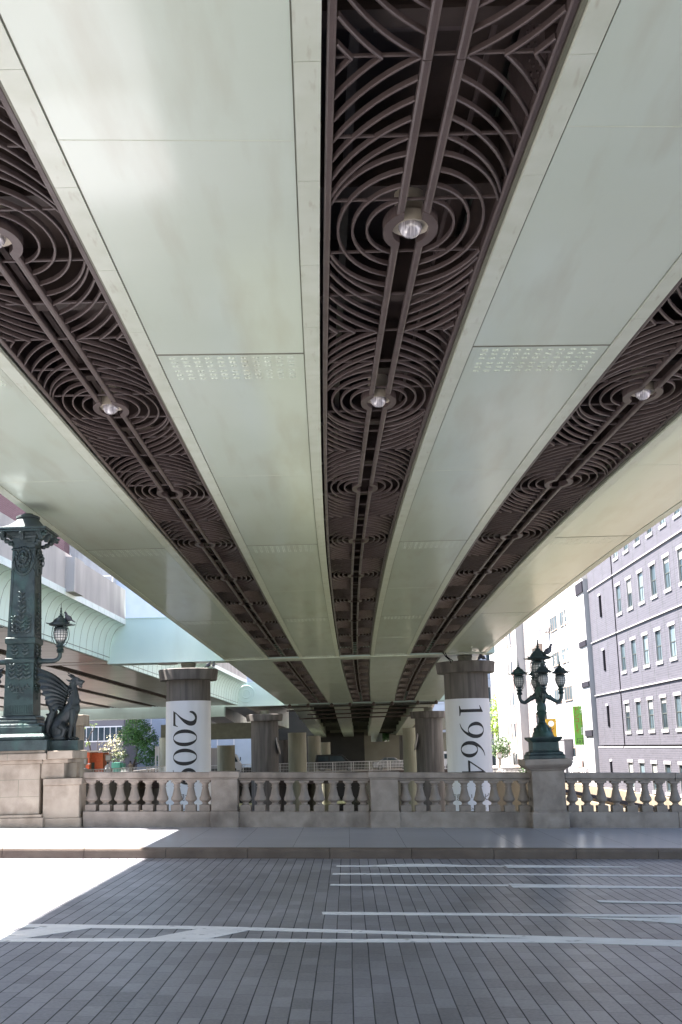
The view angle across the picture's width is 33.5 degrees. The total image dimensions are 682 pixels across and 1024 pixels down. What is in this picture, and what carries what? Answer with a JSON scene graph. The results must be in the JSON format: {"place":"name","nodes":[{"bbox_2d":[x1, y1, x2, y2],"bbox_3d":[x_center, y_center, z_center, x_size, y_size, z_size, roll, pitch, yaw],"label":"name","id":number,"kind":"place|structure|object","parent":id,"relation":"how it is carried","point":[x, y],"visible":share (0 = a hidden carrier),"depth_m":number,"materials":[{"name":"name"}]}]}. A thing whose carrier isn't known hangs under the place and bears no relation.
{"place":"outdoors","nodes":[
{"label":"outdoors","id":0,"kind":"place"},
{"bbox_2d":[0,494,25,520],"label":"city building","id":1,"kind":"structure","parent":0,"point":[10,509],"depth_m":194.49,"materials":[{"name":"pink brick"}]},
{"bbox_2d":[64,611,74,621],"bbox_3d":[-5.642,2.184,23.522,0.283,0.248,0.101,-6,-12,20],"label":"pigeon","id":2,"kind":"object","parent":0,"point":[68,617],"visible":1,"depth_m":23.49,"materials":[{"name":"grey"}]},
{"bbox_2d":[105,754,111,771],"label":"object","id":3,"kind":"object","parent":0,"point":[108,758],"visible":0.38,"depth_m":104.48,"materials":[{"name":"metal"}]},
{"bbox_2d":[84,719,136,770],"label":"city building","id":4,"kind":"structure","parent":0,"point":[103,730],"depth_m":147.37,"materials":[{"name":"white concrete"}]},
{"bbox_2d":[84,726,121,741],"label":"window","id":5,"kind":"structure","parent":4,"relation":"in","point":[102,732],"depth_m":147.29,"materials":[{"name":"grey glass"}]},
{"bbox_2d":[86,768,158,810],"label":"riverbank","id":6,"kind":"structure","parent":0,"point":[113,788],"depth_m":118.91,"materials":[{"name":"concrete"}]},
{"bbox_2d":[54,537,69,553],"bbox_3d":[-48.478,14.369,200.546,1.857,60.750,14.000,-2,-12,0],"label":"city building","id":7,"kind":"structure","parent":6,"relation":"on","point":[63,545],"depth_m":195.40,"materials":[{"name":"pink brick"}]},
{"bbox_2d":[84,724,99,750],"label":"pruned tree","id":8,"kind":"object","parent":6,"relation":"on","point":[88,742],"visible":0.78,"depth_m":119.72,"materials":[{"name":"green plant"}]},
{"bbox_2d":[69,545,115,583],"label":"city building","id":9,"kind":"structure","parent":6,"relation":"on","point":[73,552],"depth_m":198.60,"materials":[{"name":"white paint"}]},
{"bbox_2d":[86,750,110,771],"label":"brick kiosk","id":10,"kind":"object","parent":6,"relation":"on","point":[96,760],"visible":0.38,"depth_m":114.47,"materials":[{"name":"brick"}]},
{"bbox_2d":[99,731,125,762],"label":"magnolia tree","id":11,"kind":"object","parent":6,"relation":"on","point":[115,749],"visible":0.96,"depth_m":119.58,"materials":[{"name":"white plant"}]},
{"bbox_2d":[111,762,125,771],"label":"green hoarding","id":12,"kind":"object","parent":6,"relation":"on","point":[119,765],"visible":0.36,"depth_m":112.39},
{"bbox_2d":[110,728,128,762],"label":"leafy shrub","id":13,"kind":"object","parent":6,"relation":"on","point":[118,757],"visible":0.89,"depth_m":119.42,"materials":[{"name":"green plant"}]},
{"bbox_2d":[117,719,158,770],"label":"evergreen tree","id":14,"kind":"object","parent":6,"relation":"on","point":[137,735],"visible":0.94,"depth_m":119.31,"materials":[{"name":"green plant"}]},
{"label":"stone wall end","id":15,"kind":"object","parent":6,"relation":"on","visible":0},
{"bbox_2d":[93,766,165,780],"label":"metal railing","id":16,"kind":"object","parent":15,"relation":"attached to","point":[129,769],"visible":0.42,"depth_m":104.92,"materials":[{"name":"grey metal"}]},
{"bbox_2d":[116,580,165,617],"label":"sky","id":17,"kind":"structure","parent":0,"point":[136,606],"depth_m":198.94,"materials":[{"name":"blue"}]},
{"bbox_2d":[155,746,159,771],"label":"notice frame","id":18,"kind":"object","parent":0,"point":[157,750],"visible":0.73,"depth_m":110.62,"materials":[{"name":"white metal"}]},
{"bbox_2d":[137,677,252,769],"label":"city building","id":19,"kind":"structure","parent":0,"point":[243,749],"depth_m":156.83,"materials":[{"name":"white"}]},
{"bbox_2d":[0,858,681,1023],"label":"road","id":20,"kind":"structure","parent":0,"point":[149,982],"depth_m":9.79,"materials":[{"name":"stone"}]},
{"bbox_2d":[0,864,681,945],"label":"road markings","id":21,"kind":"object","parent":20,"relation":"on","point":[203,933],"visible":1,"depth_m":10.77,"materials":[{"name":"paint"}]},
{"bbox_2d":[0,847,681,858],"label":"kerb","id":22,"kind":"structure","parent":20,"relation":"on","point":[328,853],"depth_m":17.67,"materials":[{"name":"grey stone"}]},
{"bbox_2d":[0,827,681,847],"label":"sidewalk","id":23,"kind":"structure","parent":0,"point":[356,837],"depth_m":19.89,"materials":[{"name":"grey concrete"}]},
{"bbox_2d":[0,715,88,827],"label":"monument pedestal","id":24,"kind":"object","parent":23,"relation":"on","point":[42,788],"visible":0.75,"depth_m":22.46,"materials":[{"name":"stone"}]},
{"bbox_2d":[0,513,74,750],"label":"bronze column","id":25,"kind":"structure","parent":24,"relation":"on","point":[22,724],"depth_m":23.30,"materials":[{"name":"green metal"}]},
{"bbox_2d":[37,668,84,750],"bbox_3d":[-5.772,4.028,23.157,1.042,1.674,0.500,-2,-12,0],"label":"winged beast statue","id":26,"kind":"object","parent":24,"relation":"on","point":[59,729],"visible":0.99,"depth_m":23.05,"materials":[{"name":"black metal"}]},
{"bbox_2d":[83,771,531,827],"bbox_3d":[-0.667,5.778,22.652,8.930,1.355,0.450,-2,-12,0],"label":"stone balustrade","id":27,"kind":"object","parent":23,"relation":"on","point":[222,810],"visible":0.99,"depth_m":22.53,"materials":[{"name":"stone"}]},
{"bbox_2d":[518,758,572,827],"bbox_3d":[4.114,5.645,22.653,0.940,1.380,0.940,-2,-12,0],"label":"stone pedestal","id":28,"kind":"object","parent":23,"relation":"on","point":[546,794],"visible":0.91,"depth_m":22.33,"materials":[{"name":"stone"}]},
{"bbox_2d":[509,640,569,758],"bbox_3d":[4.063,3.750,23.047,1.120,2.491,1.120,10,-16,-44],"label":"bronze lamp","id":29,"kind":"object","parent":28,"relation":"on","point":[543,741],"visible":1,"depth_m":22.91,"materials":[{"name":"green metal"}]},
{"bbox_2d":[544,643,552,655],"bbox_3d":[4.214,2.829,23.211,0.310,0.272,0.111,2,-12,-15],"label":"pigeon","id":30,"kind":"object","parent":29,"relation":"on","point":[548,650],"visible":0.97,"depth_m":23.18,"materials":[{"name":"grey"}]},
{"bbox_2d":[564,772,681,827],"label":"stone balustrade","id":31,"kind":"object","parent":23,"relation":"on","point":[618,816],"visible":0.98,"depth_m":22.53,"materials":[{"name":"stone"}]},
{"bbox_2d":[239,795,446,810],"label":"water","id":32,"kind":"structure","parent":0,"point":[341,802],"depth_m":144.37,"materials":[{"name":"grey liquid"}]},
{"bbox_2d":[140,765,523,810],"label":"road bridge","id":33,"kind":"structure","parent":32,"relation":"in","point":[282,788],"depth_m":127.41,"materials":[{"name":"stone"}]},
{"bbox_2d":[211,748,241,770],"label":"box truck","id":34,"kind":"object","parent":33,"relation":"on","point":[214,756],"visible":0.17,"depth_m":132.00,"materials":[{"name":"metal"}]},
{"bbox_2d":[211,759,446,771],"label":"metal railing","id":35,"kind":"object","parent":33,"relation":"on","point":[327,765],"visible":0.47,"depth_m":127.62,"materials":[{"name":"grey metal"}]},
{"bbox_2d":[315,754,354,770],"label":"parked van","id":36,"kind":"object","parent":33,"relation":"on","point":[340,761],"visible":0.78,"depth_m":130.99,"materials":[{"name":"black paint"}]},
{"bbox_2d":[372,757,403,770],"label":"parked car","id":37,"kind":"object","parent":33,"relation":"on","point":[385,762],"visible":0.59,"depth_m":129.97,"materials":[{"name":"silver metal"}]},
{"bbox_2d":[239,709,446,799],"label":"abutment wall","id":38,"kind":"structure","parent":32,"relation":"in","point":[359,745],"depth_m":166.40,"materials":[{"name":"concrete"}]},
{"bbox_2d":[496,781,527,810],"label":"approach wall","id":39,"kind":"structure","parent":32,"relation":"in","point":[515,787],"depth_m":120.35,"materials":[{"name":"beige stone"}]},
{"bbox_2d":[382,733,390,741],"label":"distant tree","id":40,"kind":"object","parent":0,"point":[384,738],"visible":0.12,"depth_m":190.42,"materials":[{"name":"green plant"}]},
{"bbox_2d":[496,753,501,771],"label":"square lamp","id":41,"kind":"object","parent":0,"point":[498,756],"visible":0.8,"depth_m":124.81,"materials":[{"name":"metal"}]},
{"bbox_2d":[493,768,518,771],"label":"metal railing","id":42,"kind":"object","parent":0,"point":[502,769],"visible":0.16,"depth_m":123.72,"materials":[{"name":"white metal"}]},
{"bbox_2d":[490,623,529,765],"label":"city building","id":43,"kind":"structure","parent":0,"point":[513,718],"depth_m":148.34,"materials":[{"name":"white paint"}]},
{"bbox_2d":[523,610,546,736],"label":"city building","id":44,"kind":"structure","parent":0,"point":[532,629],"depth_m":135.79,"materials":[{"name":"beige tile"}]},
{"bbox_2d":[540,574,587,782],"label":"city building","id":45,"kind":"structure","parent":0,"point":[559,614],"depth_m":113.55,"materials":[{"name":"white paint"}]},
{"bbox_2d":[543,624,548,632],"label":"air conditioner","id":46,"kind":"object","parent":45,"relation":"attached to","point":[545,628],"visible":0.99,"depth_m":122.20,"materials":[{"name":"white metal"}]},
{"bbox_2d":[546,719,559,736],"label":"hanging sign","id":47,"kind":"object","parent":45,"relation":"attached to","point":[551,723],"visible":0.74,"depth_m":117.83,"materials":[{"name":"orange"}]},
{"bbox_2d":[550,614,557,632],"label":"window","id":48,"kind":"structure","parent":45,"relation":"in","point":[553,620],"depth_m":119.80,"materials":[{"name":"beige"}]},
{"bbox_2d":[552,651,559,667],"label":"window","id":49,"kind":"structure","parent":45,"relation":"in","point":[555,655],"depth_m":119.22,"materials":[{"name":"beige"}]},
{"bbox_2d":[554,689,561,703],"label":"window","id":50,"kind":"structure","parent":45,"relation":"in","point":[557,696],"depth_m":119.04,"materials":[{"name":"beige glass"}]},
{"bbox_2d":[559,608,567,626],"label":"window","id":51,"kind":"structure","parent":45,"relation":"in","point":[562,620],"depth_m":114.76,"materials":[{"name":"beige"}]},
{"bbox_2d":[559,739,573,771],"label":"electric cabinet","id":52,"kind":"object","parent":45,"relation":"attached to","point":[566,747],"visible":0.54,"depth_m":111.14,"materials":[{"name":"white metal"}]},
{"bbox_2d":[562,646,570,663],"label":"window","id":53,"kind":"structure","parent":45,"relation":"in","point":[564,650],"depth_m":113.82,"materials":[{"name":"beige"}]},
{"bbox_2d":[564,685,572,701],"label":"window","id":54,"kind":"structure","parent":45,"relation":"in","point":[568,692],"depth_m":112.75,"materials":[{"name":"beige"}]},
{"bbox_2d":[573,757,581,767],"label":"air conditioner","id":55,"kind":"object","parent":45,"relation":"attached to","point":[577,762],"visible":0.98,"depth_m":106.48,"materials":[{"name":"white metal"}]},
{"bbox_2d":[572,706,583,744],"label":"hanging sign","id":56,"kind":"object","parent":45,"relation":"attached to","point":[578,725],"visible":1,"depth_m":106.52,"materials":[{"name":"green"}]},
{"bbox_2d":[587,507,681,798],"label":"brick office building","id":57,"kind":"structure","parent":0,"point":[634,591],"depth_m":84.10,"materials":[{"name":"brick"}]},
{"bbox_2d":[597,594,601,616],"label":"window","id":58,"kind":"structure","parent":57,"relation":"in","point":[599,596],"depth_m":96.71,"materials":[{"name":"black metal"}]},
{"bbox_2d":[601,648,605,670],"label":"window","id":59,"kind":"structure","parent":57,"relation":"in","point":[604,661],"depth_m":95.77,"materials":[{"name":"glass"}]},
{"bbox_2d":[605,704,609,725],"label":"window","id":60,"kind":"structure","parent":57,"relation":"in","point":[608,716],"depth_m":94.84,"materials":[{"name":"black glass"}]},
{"bbox_2d":[615,582,622,616],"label":"window","id":61,"kind":"structure","parent":57,"relation":"in","point":[617,586],"depth_m":90.64,"materials":[{"name":"glass"}]},
{"bbox_2d":[619,640,626,674],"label":"window","id":62,"kind":"structure","parent":57,"relation":"in","point":[622,644],"depth_m":89.73,"materials":[{"name":"glass"}]},
{"bbox_2d":[623,544,628,554],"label":"window","id":63,"kind":"structure","parent":57,"relation":"in","point":[625,549],"depth_m":87.83,"materials":[{"name":"glass"}]},
{"bbox_2d":[623,700,631,733],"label":"window","id":64,"kind":"structure","parent":57,"relation":"in","point":[626,703],"depth_m":88.75,"materials":[{"name":"glass"}]},
{"bbox_2d":[625,575,633,611],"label":"window","id":65,"kind":"structure","parent":57,"relation":"in","point":[628,579],"depth_m":87.22,"materials":[{"name":"glass"}]},
{"bbox_2d":[627,759,635,790],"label":"window","id":66,"kind":"structure","parent":57,"relation":"in","point":[630,762],"depth_m":87.81,"materials":[{"name":"glass"}]},
{"bbox_2d":[630,636,637,671],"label":"window","id":67,"kind":"structure","parent":57,"relation":"in","point":[633,639],"depth_m":86.29,"materials":[{"name":"glass"}]},
{"bbox_2d":[634,536,640,546],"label":"window","id":68,"kind":"structure","parent":57,"relation":"in","point":[636,541],"depth_m":84.35,"materials":[{"name":"glass"}]},
{"bbox_2d":[634,698,643,733],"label":"window","id":69,"kind":"structure","parent":57,"relation":"in","point":[637,701],"depth_m":85.34,"materials":[{"name":"glass"}]},
{"bbox_2d":[636,568,644,605],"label":"window","id":70,"kind":"structure","parent":57,"relation":"in","point":[639,573],"depth_m":83.83,"materials":[{"name":"glass"}]},
{"bbox_2d":[638,760,644,791],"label":"window","id":71,"kind":"structure","parent":57,"relation":"in","point":[641,762],"depth_m":84.62,"materials":[{"name":"glass"}]},
{"bbox_2d":[641,631,650,668],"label":"window","id":72,"kind":"structure","parent":57,"relation":"in","point":[644,635],"depth_m":82.90,"materials":[{"name":"glass"}]},
{"bbox_2d":[646,527,652,538],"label":"window","id":73,"kind":"structure","parent":57,"relation":"in","point":[649,532],"depth_m":80.92,"materials":[{"name":"glass"}]},
{"bbox_2d":[646,696,655,732],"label":"window","id":74,"kind":"structure","parent":57,"relation":"in","point":[651,718],"depth_m":81.95,"materials":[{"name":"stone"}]},
{"bbox_2d":[648,560,657,599],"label":"window","id":75,"kind":"structure","parent":57,"relation":"in","point":[652,571],"depth_m":80.45,"materials":[{"name":"glass"}]},
{"bbox_2d":[650,760,657,793],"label":"window","id":76,"kind":"structure","parent":57,"relation":"in","point":[654,763],"depth_m":81.20,"materials":[{"name":"glass"}]},
{"bbox_2d":[653,626,663,664],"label":"window","id":77,"kind":"structure","parent":57,"relation":"in","point":[657,631],"depth_m":79.48,"materials":[{"name":"glass"}]},
{"bbox_2d":[658,518,666,529],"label":"window","id":78,"kind":"structure","parent":57,"relation":"in","point":[662,523],"depth_m":77.54,"materials":[{"name":"glass"}]},
{"bbox_2d":[659,694,669,732],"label":"window","id":79,"kind":"structure","parent":57,"relation":"in","point":[663,702],"depth_m":78.55,"materials":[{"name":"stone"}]},
{"bbox_2d":[661,552,671,593],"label":"window","id":80,"kind":"structure","parent":57,"relation":"in","point":[665,558],"depth_m":77.03,"materials":[{"name":"glass"}]},
{"bbox_2d":[663,761,671,795],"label":"window","id":81,"kind":"structure","parent":57,"relation":"in","point":[667,764],"depth_m":77.77,"materials":[{"name":"glass"}]},
{"bbox_2d":[667,621,677,661],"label":"window","id":82,"kind":"structure","parent":57,"relation":"in","point":[671,626],"depth_m":76.13,"materials":[{"name":"glass"}]},
{"bbox_2d":[673,508,680,519],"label":"window","id":83,"kind":"structure","parent":57,"relation":"in","point":[677,513],"depth_m":74.17,"materials":[{"name":"glass"}]},
{"bbox_2d":[673,691,681,731],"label":"window","id":84,"kind":"structure","parent":57,"relation":"in","point":[677,695],"depth_m":75.23,"materials":[{"name":"glass"}]},
{"bbox_2d":[675,544,681,586],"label":"window","id":85,"kind":"structure","parent":57,"relation":"in","point":[679,548],"depth_m":73.95,"materials":[{"name":"glass"}]},
{"bbox_2d":[678,761,681,797],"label":"window","id":86,"kind":"structure","parent":57,"relation":"in","point":[679,763],"depth_m":74.70,"materials":[{"name":"glass"}]},
{"bbox_3d":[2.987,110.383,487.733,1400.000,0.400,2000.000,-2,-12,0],"label":"ground","id":87,"kind":"structure","parent":0,"visible":0},
{"bbox_2d":[159,738,165,803],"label":"bridge pier","id":88,"kind":"structure","parent":87,"relation":"on","point":[162,754],"depth_m":113.65,"materials":[{"name":"paint"}]},
{"bbox_2d":[0,512,292,739],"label":"elevated road","id":89,"kind":"structure","parent":88,"relation":"on","point":[92,601],"depth_m":63.41,"materials":[{"name":"green paint"}]},
{"bbox_2d":[159,663,217,701],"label":"bridge pier","id":90,"kind":"structure","parent":87,"relation":"on","point":[187,681],"depth_m":61.98,"materials":[{"name":"concrete"}]},
{"bbox_2d":[166,700,210,810],"bbox_3d":[-8.338,15.808,61.816,2.476,10.785,2.490,-2,-12,0],"label":"banner","id":91,"kind":"object","parent":90,"relation":"attached to","point":[188,736],"visible":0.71,"depth_m":61.49,"materials":[{"name":"white fabric"}]},
{"bbox_2d":[217,745,234,770],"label":"bridge pier","id":92,"kind":"structure","parent":87,"relation":"on","point":[225,757],"depth_m":120.50,"materials":[{"name":"paint"}]},
{"bbox_2d":[246,710,282,810],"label":"bridge pier","id":93,"kind":"structure","parent":87,"relation":"on","point":[265,750],"depth_m":104.74,"materials":[{"name":"concrete"}]},
{"bbox_2d":[279,740,287,771],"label":"bridge pier","id":94,"kind":"structure","parent":87,"relation":"on","point":[283,755],"depth_m":135.25,"materials":[{"name":"concrete"}]},
{"bbox_2d":[288,732,307,810],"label":"bridge pier","id":95,"kind":"structure","parent":87,"relation":"on","point":[297,754],"depth_m":119.48,"materials":[{"name":"paint"}]},
{"bbox_2d":[306,740,308,803],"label":"bridge pier","id":96,"kind":"structure","parent":87,"relation":"on","point":[307,761],"depth_m":142.10,"materials":[{"name":"concrete"}]},
{"bbox_2d":[307,736,320,808],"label":"bridge pier","id":97,"kind":"structure","parent":87,"relation":"on","point":[314,746],"depth_m":136.23,"materials":[{"name":"paint"}]},
{"bbox_2d":[321,742,330,803],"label":"bridge pier","id":98,"kind":"structure","parent":87,"relation":"on","point":[325,748],"depth_m":145.35,"materials":[{"name":"paint"}]},
{"bbox_2d":[399,736,402,801],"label":"bridge pier","id":99,"kind":"structure","parent":87,"relation":"on","point":[401,746],"depth_m":146.38,"materials":[{"name":"concrete"}]},
{"bbox_2d":[402,728,416,810],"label":"bridge pier","id":100,"kind":"structure","parent":87,"relation":"on","point":[409,753],"depth_m":119.42,"materials":[{"name":"paint"}]},
{"bbox_2d":[410,707,445,810],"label":"bridge pier","id":101,"kind":"structure","parent":87,"relation":"on","point":[428,747],"depth_m":104.68,"materials":[{"name":"concrete"}]},
{"bbox_2d":[435,655,494,699],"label":"bridge pier","id":102,"kind":"structure","parent":87,"relation":"on","point":[465,676],"depth_m":61.97,"materials":[{"name":"concrete"}]},
{"bbox_2d":[0,0,681,741],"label":"elevated expressway","id":103,"kind":"structure","parent":102,"relation":"on","point":[340,364],"depth_m":14.65,"materials":[{"name":"green paint"}]},
{"bbox_2d":[444,698,492,810],"bbox_3d":[7.123,15.531,61.785,2.476,10.496,2.493,-2,-12,0],"label":"banner","id":104,"kind":"object","parent":102,"relation":"attached to","point":[468,735],"visible":0.55,"depth_m":61.41,"materials":[{"name":"white fabric"}]},
{"bbox_2d":[566,795,624,810],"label":"riverbank footing","id":105,"kind":"object","parent":87,"relation":"on","point":[579,802],"depth_m":101.29,"materials":[{"name":"beige concrete"}]},
{"bbox_2d":[565,782,681,810],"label":"riverbank stone","id":106,"kind":"object","parent":87,"relation":"on","point":[578,787],"depth_m":92.28,"materials":[{"name":"beige stone"}]},
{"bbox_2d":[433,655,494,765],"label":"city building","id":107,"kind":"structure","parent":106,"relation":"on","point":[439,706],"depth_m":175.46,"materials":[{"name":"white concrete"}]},
{"bbox_2d":[490,688,498,737],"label":"young leaf tree","id":108,"kind":"object","parent":106,"relation":"on","point":[495,729],"visible":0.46,"depth_m":162.07,"materials":[{"name":"green plant"}]},
{"bbox_2d":[492,736,512,762],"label":"round shrub","id":109,"kind":"object","parent":106,"relation":"on","point":[502,749],"visible":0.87,"depth_m":146.38,"materials":[{"name":"green plant"}]},
{"bbox_2d":[575,579,602,785],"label":"city building","id":110,"kind":"structure","parent":106,"relation":"on","point":[587,668],"depth_m":101.22,"materials":[{"name":"white paint"}]},
{"bbox_2d":[565,789,668,810],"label":"riverbank ledge","id":111,"kind":"object","parent":106,"relation":"on","point":[623,802],"depth_m":91.52,"materials":[{"name":"beige"}]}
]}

